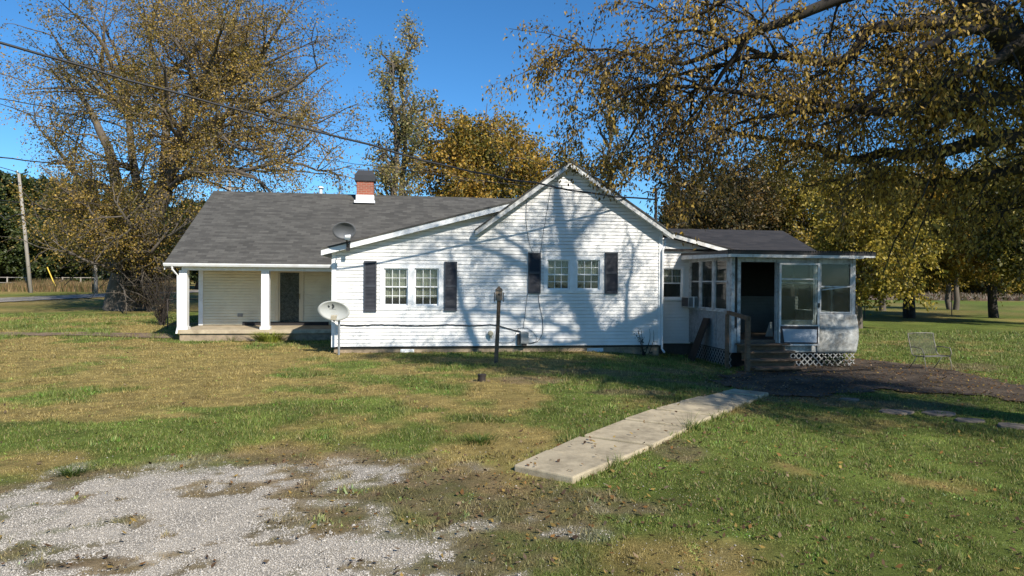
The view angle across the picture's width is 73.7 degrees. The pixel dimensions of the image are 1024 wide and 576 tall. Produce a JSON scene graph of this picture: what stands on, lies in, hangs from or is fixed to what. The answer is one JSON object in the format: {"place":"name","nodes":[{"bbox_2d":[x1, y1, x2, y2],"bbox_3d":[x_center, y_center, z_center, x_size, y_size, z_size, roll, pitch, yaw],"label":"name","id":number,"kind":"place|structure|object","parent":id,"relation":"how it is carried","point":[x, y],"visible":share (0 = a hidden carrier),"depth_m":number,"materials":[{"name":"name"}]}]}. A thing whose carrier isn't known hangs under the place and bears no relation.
{"place":"outdoors","nodes":[
{"label":"outdoors","id":0,"kind":"place"},
{"bbox_2d":[0,214,191,220],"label":"power line","id":1,"kind":"object","parent":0,"point":[45,216],"visible":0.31,"depth_m":57.22,"materials":[{"name":"black rubber"}]},
{"bbox_2d":[0,290,198,301],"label":"road","id":2,"kind":"structure","parent":0,"point":[6,299],"depth_m":49.56,"materials":[{"name":"grey asphalt"}]},
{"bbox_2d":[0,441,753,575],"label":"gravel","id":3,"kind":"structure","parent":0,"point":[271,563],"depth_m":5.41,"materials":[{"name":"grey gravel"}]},
{"bbox_2d":[0,282,1023,575],"bbox_3d":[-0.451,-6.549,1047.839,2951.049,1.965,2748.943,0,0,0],"label":"ground","id":4,"kind":"structure","parent":0,"point":[966,316],"depth_m":7.45,"materials":[{"name":"green plant"}]},
{"bbox_2d":[0,182,24,275],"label":"cedar tree","id":5,"kind":"object","parent":4,"relation":"on","point":[6,261],"visible":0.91,"depth_m":69.81,"materials":[{"name":"green plant"}]},
{"bbox_2d":[0,199,25,276],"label":"cedar tree","id":6,"kind":"object","parent":4,"relation":"on","point":[12,269],"visible":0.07,"depth_m":73.75,"materials":[{"name":"green plant"}]},
{"bbox_2d":[0,169,36,283],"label":"cedar tree","id":7,"kind":"object","parent":4,"relation":"on","point":[5,177],"visible":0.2,"depth_m":74.74,"materials":[{"name":"green plant"}]},
{"bbox_2d":[17,170,32,292],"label":"utility pole","id":8,"kind":"object","parent":4,"relation":"on","point":[29,278],"visible":0.71,"depth_m":57.73,"materials":[{"name":"grey wood"}]},
{"bbox_2d":[9,175,60,280],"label":"cedar tree","id":9,"kind":"object","parent":4,"relation":"on","point":[38,187],"visible":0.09,"depth_m":75.89,"materials":[{"name":"green plant"}]},
{"bbox_2d":[5,200,98,281],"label":"cedar tree","id":10,"kind":"object","parent":4,"relation":"on","point":[41,271],"visible":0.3,"depth_m":66.75,"materials":[{"name":"green plant"}]},
{"bbox_2d":[52,464,91,477],"bbox_3d":[-4.480,1.874,6.962,0.452,0.075,0.437,0,0,0],"label":"grass tuft","id":11,"kind":"object","parent":4,"relation":"on","point":[69,472],"visible":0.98,"depth_m":6.96,"materials":[{"name":"green plant"}]},
{"bbox_2d":[44,174,106,281],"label":"cedar tree","id":12,"kind":"object","parent":4,"relation":"on","point":[92,279],"visible":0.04,"depth_m":72.98,"materials":[{"name":"green plant"}]},
{"bbox_2d":[0,277,168,282],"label":"fence","id":13,"kind":"object","parent":4,"relation":"on","point":[50,277],"visible":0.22,"depth_m":67.08,"materials":[{"name":"brown wood"}]},
{"bbox_2d":[0,332,174,337],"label":"path","id":14,"kind":"structure","parent":4,"relation":"on","point":[141,335],"depth_m":24.52,"materials":[{"name":"grey concrete"}]},
{"bbox_2d":[0,277,189,291],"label":"dry weeds","id":15,"kind":"object","parent":4,"relation":"on","point":[39,286],"visible":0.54,"depth_m":60.20,"materials":[{"name":"beige plant"}]},
{"bbox_2d":[94,265,97,293],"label":"utility pole","id":16,"kind":"object","parent":4,"relation":"on","point":[96,284],"visible":0.31,"depth_m":56.87,"materials":[{"name":"brown wood"}]},
{"bbox_2d":[82,191,161,280],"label":"cedar tree","id":17,"kind":"object","parent":4,"relation":"on","point":[105,277],"visible":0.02,"depth_m":67.58,"materials":[{"name":"green plant"}]},
{"bbox_2d":[104,235,177,311],"bbox_3d":[-19.420,-0.705,36.795,3.718,4.121,4.252,0,0,0],"label":"bare bush","id":18,"kind":"object","parent":4,"relation":"on","point":[135,297],"visible":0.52,"depth_m":36.30,"materials":[{"name":"brown plant"}]},
{"bbox_2d":[135,271,176,324],"bbox_3d":[-14.724,0.379,28.814,2.222,2.496,2.106,0,0,0],"label":"bare bush","id":19,"kind":"object","parent":4,"relation":"on","point":[161,314],"visible":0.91,"depth_m":28.57,"materials":[{"name":"brown plant"}]},
{"bbox_2d":[151,222,168,281],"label":"cedar tree","id":20,"kind":"object","parent":4,"relation":"on","point":[164,259],"depth_m":73.81,"materials":[{"name":"green plant"}]},
{"bbox_2d":[162,205,190,283],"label":"cedar tree","id":21,"kind":"object","parent":4,"relation":"on","point":[166,220],"visible":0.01,"depth_m":77.38,"materials":[{"name":"green plant"}]},
{"bbox_2d":[167,299,197,327],"bbox_3d":[-12.182,1.145,27.510,3.442,1.376,0.043,0,0,0],"label":"railing","id":22,"kind":"object","parent":4,"relation":"on","point":[172,310],"visible":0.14,"depth_m":27.49,"materials":[{"name":"metal"}]},
{"bbox_2d":[159,197,206,288],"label":"cedar tree","id":23,"kind":"object","parent":4,"relation":"on","point":[193,276],"visible":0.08,"depth_m":67.16,"materials":[{"name":"green plant"}]},
{"bbox_2d":[0,0,420,313],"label":"maple tree","id":24,"kind":"object","parent":4,"relation":"on","point":[120,230],"visible":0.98,"depth_m":35.59,"materials":[{"name":"brown plant"}]},
{"bbox_2d":[1,104,120,135],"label":"power line","id":25,"kind":"object","parent":24,"relation":"attached to","point":[45,117],"visible":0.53,"depth_m":38.15,"materials":[{"name":"black rubber"}]},
{"bbox_2d":[0,98,186,133],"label":"power line","id":26,"kind":"object","parent":24,"relation":"attached to","point":[49,106],"visible":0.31,"depth_m":37.95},
{"bbox_2d":[0,157,234,187],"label":"power line","id":27,"kind":"object","parent":24,"relation":"attached to","point":[63,164],"visible":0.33,"depth_m":37.91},
{"bbox_2d":[242,332,298,342],"bbox_3d":[-7.911,1.619,22.486,2.223,0.366,1.098,0,0,0],"label":"lily clump","id":28,"kind":"object","parent":4,"relation":"on","point":[272,337],"visible":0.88,"depth_m":22.38,"materials":[{"name":"green plant"}]},
{"bbox_2d":[318,301,349,354],"bbox_3d":[-4.804,1.183,18.390,0.687,1.684,0.547,1,1,35],"label":"satellite dish","id":29,"kind":"object","parent":4,"relation":"on","point":[333,311],"visible":1,"depth_m":18.44,"materials":[{"name":"paint"}]},
{"bbox_2d":[356,1,442,195],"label":"locust tree","id":30,"kind":"object","parent":4,"relation":"on","point":[401,136],"visible":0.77,"depth_m":39.54,"materials":[{"name":"green plant"}]},
{"bbox_2d":[457,431,502,445],"bbox_3d":[-0.408,1.882,8.504,0.692,0.100,0.712,0,0,-19],"label":"grass tuft","id":31,"kind":"object","parent":4,"relation":"on","point":[482,439],"visible":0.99,"depth_m":8.58,"materials":[{"name":"green plant"}]},
{"bbox_2d":[368,88,592,198],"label":"oak tree","id":32,"kind":"object","parent":4,"relation":"on","point":[479,147],"visible":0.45,"depth_m":43.22,"materials":[{"name":"yellow plant"}]},
{"bbox_2d":[478,374,485,381],"bbox_3d":[-0.607,1.859,13.742,0.175,0.250,0.175,0,0,0],"label":"pipe cap","id":33,"kind":"object","parent":4,"relation":"on","point":[481,377],"visible":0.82,"depth_m":13.68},
{"bbox_2d":[494,286,503,362],"bbox_3d":[-0.332,1.005,16.938,0.245,2.111,0.240,0,0,0],"label":"birdhouse post","id":34,"kind":"object","parent":4,"relation":"on","point":[498,295],"visible":0.93,"depth_m":16.89,"materials":[{"name":"brown wood"}]},
{"bbox_2d":[0,340,1023,575],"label":"fallen leaves","id":35,"kind":"object","parent":4,"relation":"on","point":[662,514],"visible":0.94,"depth_m":7.24,"materials":[{"name":"brown plant"}]},
{"bbox_2d":[163,160,875,371],"bbox_3d":[-0.642,-1.059,25.761,22.153,7.423,18.493,0,0,-9],"label":"farmhouse","id":36,"kind":"object","parent":4,"relation":"on","point":[605,274],"visible":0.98,"depth_m":20.09,"materials":[{"name":"white wood"}]},
{"bbox_2d":[275,271,303,321],"bbox_3d":[-8.208,0.310,25.195,1.008,2.094,0.200,0,0,-8],"label":"door","id":37,"kind":"structure","parent":36,"relation":"in","point":[289,285],"depth_m":25.24,"materials":[{"name":"beige paint"}]},
{"bbox_2d":[0,41,655,199],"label":"power line","id":38,"kind":"object","parent":36,"relation":"attached to","point":[163,89],"visible":0.98,"depth_m":14.52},
{"bbox_2d":[332,222,355,250],"bbox_3d":[-4.423,-1.394,18.369,0.565,0.756,0.609,1,1,31],"label":"satellite dish","id":39,"kind":"object","parent":36,"relation":"attached to","point":[346,231],"visible":1,"depth_m":18.40,"materials":[{"name":"grey paint"}]},
{"bbox_2d":[382,266,409,306],"bbox_3d":[-3.282,-0.033,19.323,0.775,1.153,0.205,0,0,-8],"label":"window","id":40,"kind":"structure","parent":36,"relation":"in","point":[395,279],"depth_m":19.34,"materials":[{"name":"white paint"}]},
{"bbox_2d":[285,153,534,185],"bbox_3d":[-3.536,-5.674,33.950,15.580,1.945,0.122,0,0,0],"label":"power line","id":41,"kind":"object","parent":36,"relation":"attached to","point":[415,171],"visible":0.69,"depth_m":33.95,"materials":[{"name":"black rubber"}]},
{"bbox_2d":[413,266,440,306],"bbox_3d":[-2.433,-0.033,19.450,0.783,1.160,0.205,0,0,-9],"label":"window","id":42,"kind":"structure","parent":36,"relation":"in","point":[426,279],"depth_m":19.48,"materials":[{"name":"white paint"}]},
{"bbox_2d":[340,324,519,331],"bbox_3d":[-2.297,1.139,19.375,5.155,0.240,0.048,0,0,-9],"label":"cable","id":43,"kind":"object","parent":36,"relation":"attached to","point":[426,325],"visible":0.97,"depth_m":19.34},
{"bbox_2d":[486,329,494,337],"bbox_3d":[-0.612,1.312,19.569,0.237,0.258,0.150,0,0,-8],"label":"electric meter","id":44,"kind":"object","parent":36,"relation":"attached to","point":[490,333],"visible":1,"depth_m":19.59,"materials":[{"name":"grey glass"}]},
{"bbox_2d":[517,331,528,345],"bbox_3d":[0.315,1.461,19.699,0.315,0.410,0.150,0,0,-9],"label":"utility box","id":45,"kind":"object","parent":36,"relation":"attached to","point":[522,338],"visible":1,"depth_m":19.65,"materials":[{"name":"grey metal"}]},
{"bbox_2d":[529,294,542,343],"bbox_3d":[0.706,0.895,19.826,0.418,1.446,0.027,0,0,-7],"label":"cable","id":46,"kind":"object","parent":36,"relation":"attached to","point":[542,318],"visible":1,"depth_m":19.83,"materials":[{"name":"grey plastic"}]},
{"bbox_2d":[545,258,571,290],"bbox_3d":[1.345,-0.391,20.011,0.772,0.974,0.205,0,0,-8],"label":"window","id":47,"kind":"structure","parent":36,"relation":"in","point":[554,266],"depth_m":19.99,"materials":[{"name":"white paint"}]},
{"bbox_2d":[575,258,601,290],"bbox_3d":[2.233,-0.394,20.144,0.798,0.980,0.205,0,0,-8],"label":"window","id":48,"kind":"structure","parent":36,"relation":"in","point":[583,266],"depth_m":20.11,"materials":[{"name":"white paint"}]},
{"bbox_2d":[642,188,657,219],"bbox_3d":[4.158,-2.418,20.532,0.503,1.189,0.150,0,0,0],"label":"service mast","id":49,"kind":"object","parent":36,"relation":"on","point":[655,210],"visible":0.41,"depth_m":20.50,"materials":[{"name":"metal"}]},
{"bbox_2d":[663,266,684,299],"bbox_3d":[4.869,-0.145,21.378,1.081,1.060,0.245,0,0,-9],"label":"window","id":50,"kind":"structure","parent":36,"relation":"in","point":[672,274],"depth_m":21.44,"materials":[{"name":"white paint"}]},
{"bbox_2d":[682,296,697,307],"bbox_3d":[5.470,0.429,20.985,0.312,0.330,0.600,0,0,-9],"label":"air conditioner","id":51,"kind":"object","parent":36,"relation":"attached to","point":[689,301],"visible":1,"depth_m":20.77,"materials":[{"name":"white metal"}]},
{"bbox_2d":[690,261,698,307],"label":"window","id":52,"kind":"structure","parent":36,"relation":"in","point":[694,265],"depth_m":21.09,"materials":[{"name":"grey glass"}]},
{"bbox_2d":[701,260,711,308],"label":"window","id":53,"kind":"structure","parent":36,"relation":"in","point":[706,265],"depth_m":20.24,"materials":[{"name":"grey glass"}]},
{"bbox_2d":[714,259,726,309],"bbox_3d":[5.914,-0.099,19.261,0.050,1.433,0.778,0,0,-8],"label":"window","id":54,"kind":"structure","parent":36,"relation":"in","point":[720,303],"depth_m":19.30,"materials":[{"name":"grey glass"}]},
{"bbox_2d":[765,322,772,335],"bbox_3d":[7.542,1.208,20.035,0.220,0.424,0.050,0,0,-8],"label":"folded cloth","id":55,"kind":"object","parent":36,"relation":"on","point":[769,331],"visible":1,"depth_m":20.02,"materials":[{"name":"grey fabric"}]},
{"bbox_2d":[779,262,814,320],"bbox_3d":[7.855,0.103,18.859,1.069,1.632,0.050,0,0,-8],"label":"window","id":56,"kind":"structure","parent":36,"relation":"in","point":[813,277],"depth_m":18.90,"materials":[{"name":"white paint"}]},
{"bbox_2d":[778,263,819,345],"bbox_3d":[7.867,0.449,18.671,1.129,2.261,0.073,0,0,-3],"label":"storm door","id":57,"kind":"structure","parent":36,"relation":"in","point":[795,335],"depth_m":18.67,"materials":[{"name":"paint"}]},
{"bbox_2d":[820,262,851,312],"bbox_3d":[9.017,0.000,19.026,0.959,1.411,0.062,0,0,-8],"label":"window","id":58,"kind":"structure","parent":36,"relation":"in","point":[850,270],"depth_m":19.04,"materials":[{"name":"white paint"}]},
{"bbox_2d":[517,346,589,353],"bbox_3d":[1.257,1.802,19.593,2.359,0.262,0.676,0,0,0],"label":"weed clump","id":59,"kind":"object","parent":4,"relation":"on","point":[554,351],"visible":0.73,"depth_m":19.57,"materials":[{"name":"green plant"}]},
{"bbox_2d":[168,280,1023,294],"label":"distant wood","id":60,"kind":"object","parent":4,"relation":"on","point":[1011,290],"visible":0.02,"depth_m":179.51,"materials":[{"name":"green plant"}]},
{"bbox_2d":[558,71,647,196],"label":"leaning tree","id":61,"kind":"object","parent":4,"relation":"on","point":[608,134],"visible":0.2,"depth_m":41.82,"materials":[{"name":"green plant"}]},
{"bbox_2d":[514,389,768,483],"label":"walkway","id":62,"kind":"structure","parent":4,"relation":"on","point":[578,452],"depth_m":8.63,"materials":[{"name":"concrete"}]},
{"bbox_2d":[634,329,653,355],"bbox_3d":[3.760,1.619,20.062,0.613,0.879,0.690,0,0,-26],"label":"shrub","id":63,"kind":"object","parent":4,"relation":"on","point":[641,347],"visible":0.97,"depth_m":19.99,"materials":[{"name":"green plant"}]},
{"bbox_2d":[657,182,700,227],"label":"tree","id":64,"kind":"object","parent":4,"relation":"on","point":[662,220],"visible":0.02,"depth_m":69.14,"materials":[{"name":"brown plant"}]},
{"bbox_2d":[688,318,709,361],"bbox_3d":[5.437,1.559,19.977,0.580,1.364,0.490,0,0,-9],"label":"leaning board","id":65,"kind":"object","parent":4,"relation":"on","point":[698,340],"visible":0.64,"depth_m":19.91,"materials":[{"name":"wood"}]},
{"bbox_2d":[647,141,797,237],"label":"dogwood tree","id":66,"kind":"object","parent":4,"relation":"on","point":[721,218],"visible":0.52,"depth_m":42.16,"materials":[{"name":"green plant"}]},
{"bbox_2d":[481,0,1023,296],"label":"shade tree","id":67,"kind":"object","parent":4,"relation":"on","point":[938,98],"visible":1,"depth_m":10.65,"materials":[{"name":"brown plant"}]},
{"bbox_2d":[731,139,860,250],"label":"elm tree","id":68,"kind":"object","parent":4,"relation":"on","point":[797,216],"visible":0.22,"depth_m":44.05,"materials":[{"name":"green plant"}]},
{"bbox_2d":[813,353,853,366],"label":"porch weeds","id":69,"kind":"object","parent":4,"relation":"on","point":[837,360],"visible":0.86,"depth_m":18.81,"materials":[{"name":"green plant"}]},
{"bbox_2d":[839,398,858,400],"bbox_3d":[6.668,2.228,13.493,0.405,0.089,0.235,0,0,0],"label":"flagstone","id":70,"kind":"object","parent":4,"relation":"on","point":[852,399],"visible":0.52,"depth_m":13.42,"materials":[{"name":"grey stone"}]},
{"bbox_2d":[707,358,1023,401],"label":"patio","id":71,"kind":"structure","parent":4,"relation":"on","point":[884,383],"depth_m":15.98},
{"bbox_2d":[907,332,951,370],"bbox_3d":[11.215,1.725,18.343,0.921,1.022,0.669,0,0,-12],"label":"metal chair","id":72,"kind":"object","parent":71,"relation":"on","point":[925,335],"visible":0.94,"depth_m":18.53,"materials":[{"name":"white metal"}]},
{"bbox_2d":[797,160,956,328],"bbox_3d":[18.884,-2.228,35.564,7.236,9.412,7.086,1,1,44],"label":"ginkgo tree","id":73,"kind":"object","parent":4,"relation":"on","point":[867,242],"visible":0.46,"depth_m":34.55,"materials":[{"name":"yellow plant"}]},
{"bbox_2d":[850,165,911,310],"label":"hickory tree","id":74,"kind":"object","parent":4,"relation":"on","point":[883,307],"depth_m":61.59,"materials":[{"name":"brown plant"}]},
{"bbox_2d":[879,409,914,414],"bbox_3d":[6.883,2.243,12.240,0.500,0.092,0.479,1,1,42],"label":"flagstone","id":75,"kind":"object","parent":4,"relation":"on","point":[892,411],"visible":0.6,"depth_m":12.16,"materials":[{"name":"grey stone"}]},
{"bbox_2d":[858,160,992,317],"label":"tree","id":76,"kind":"object","parent":4,"relation":"on","point":[910,312],"visible":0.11,"depth_m":45.49,"materials":[{"name":"green plant"}]},
{"bbox_2d":[919,272,942,293],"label":"woodland tree","id":77,"kind":"object","parent":4,"relation":"on","point":[930,283],"visible":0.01,"depth_m":117.43,"materials":[{"name":"green plant"}]},
{"bbox_2d":[921,410,955,416],"bbox_3d":[7.595,2.251,12.120,0.568,0.091,0.438,0,0,-30],"label":"flagstone","id":78,"kind":"object","parent":4,"relation":"on","point":[946,413],"visible":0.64,"depth_m":12.02,"materials":[{"name":"grey stone"}]},
{"bbox_2d":[866,290,1023,300],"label":"brush","id":79,"kind":"object","parent":4,"relation":"on","point":[974,297],"visible":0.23,"depth_m":108.85,"materials":[{"name":"brown plant"}]},
{"bbox_2d":[924,166,985,309],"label":"hickory tree","id":80,"kind":"object","parent":4,"relation":"on","point":[956,303],"visible":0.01,"depth_m":66.40,"materials":[{"name":"brown plant"}]},
{"bbox_2d":[952,270,983,293],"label":"woodland tree","id":81,"kind":"object","parent":4,"relation":"on","point":[964,286],"visible":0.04,"depth_m":133.26,"materials":[{"name":"green plant"}]},
{"bbox_2d":[955,417,984,422],"bbox_3d":[7.732,2.256,11.513,0.484,0.090,0.298,0,0,8],"label":"flagstone","id":82,"kind":"object","parent":4,"relation":"on","point":[970,420],"visible":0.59,"depth_m":11.45,"materials":[{"name":"grey stone"}]},
{"bbox_2d":[939,146,1023,306],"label":"tree","id":83,"kind":"object","parent":4,"relation":"on","point":[1002,261],"visible":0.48,"depth_m":39.91,"materials":[{"name":"green plant"}]},
{"bbox_2d":[945,145,1023,317],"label":"tree","id":84,"kind":"object","parent":4,"relation":"on","point":[993,312],"visible":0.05,"depth_m":49.18,"materials":[{"name":"green plant"}]},
{"bbox_2d":[968,264,1013,293],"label":"woodland tree","id":85,"kind":"object","parent":4,"relation":"on","point":[985,286],"visible":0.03,"depth_m":118.35,"materials":[{"name":"green plant"}]},
{"bbox_2d":[997,422,1023,429],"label":"flagstone","id":86,"kind":"object","parent":4,"relation":"on","point":[1010,425],"visible":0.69,"depth_m":11.01,"materials":[{"name":"grey stone"}]},
{"bbox_2d":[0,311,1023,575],"bbox_3d":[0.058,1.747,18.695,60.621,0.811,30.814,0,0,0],"label":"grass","id":87,"kind":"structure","parent":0,"point":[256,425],"depth_m":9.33,"materials":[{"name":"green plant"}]},
{"bbox_2d":[0,0,1023,220],"label":"sky","id":88,"kind":"structure","parent":0,"point":[466,49],"materials":[{"name":"blue"}]}
]}

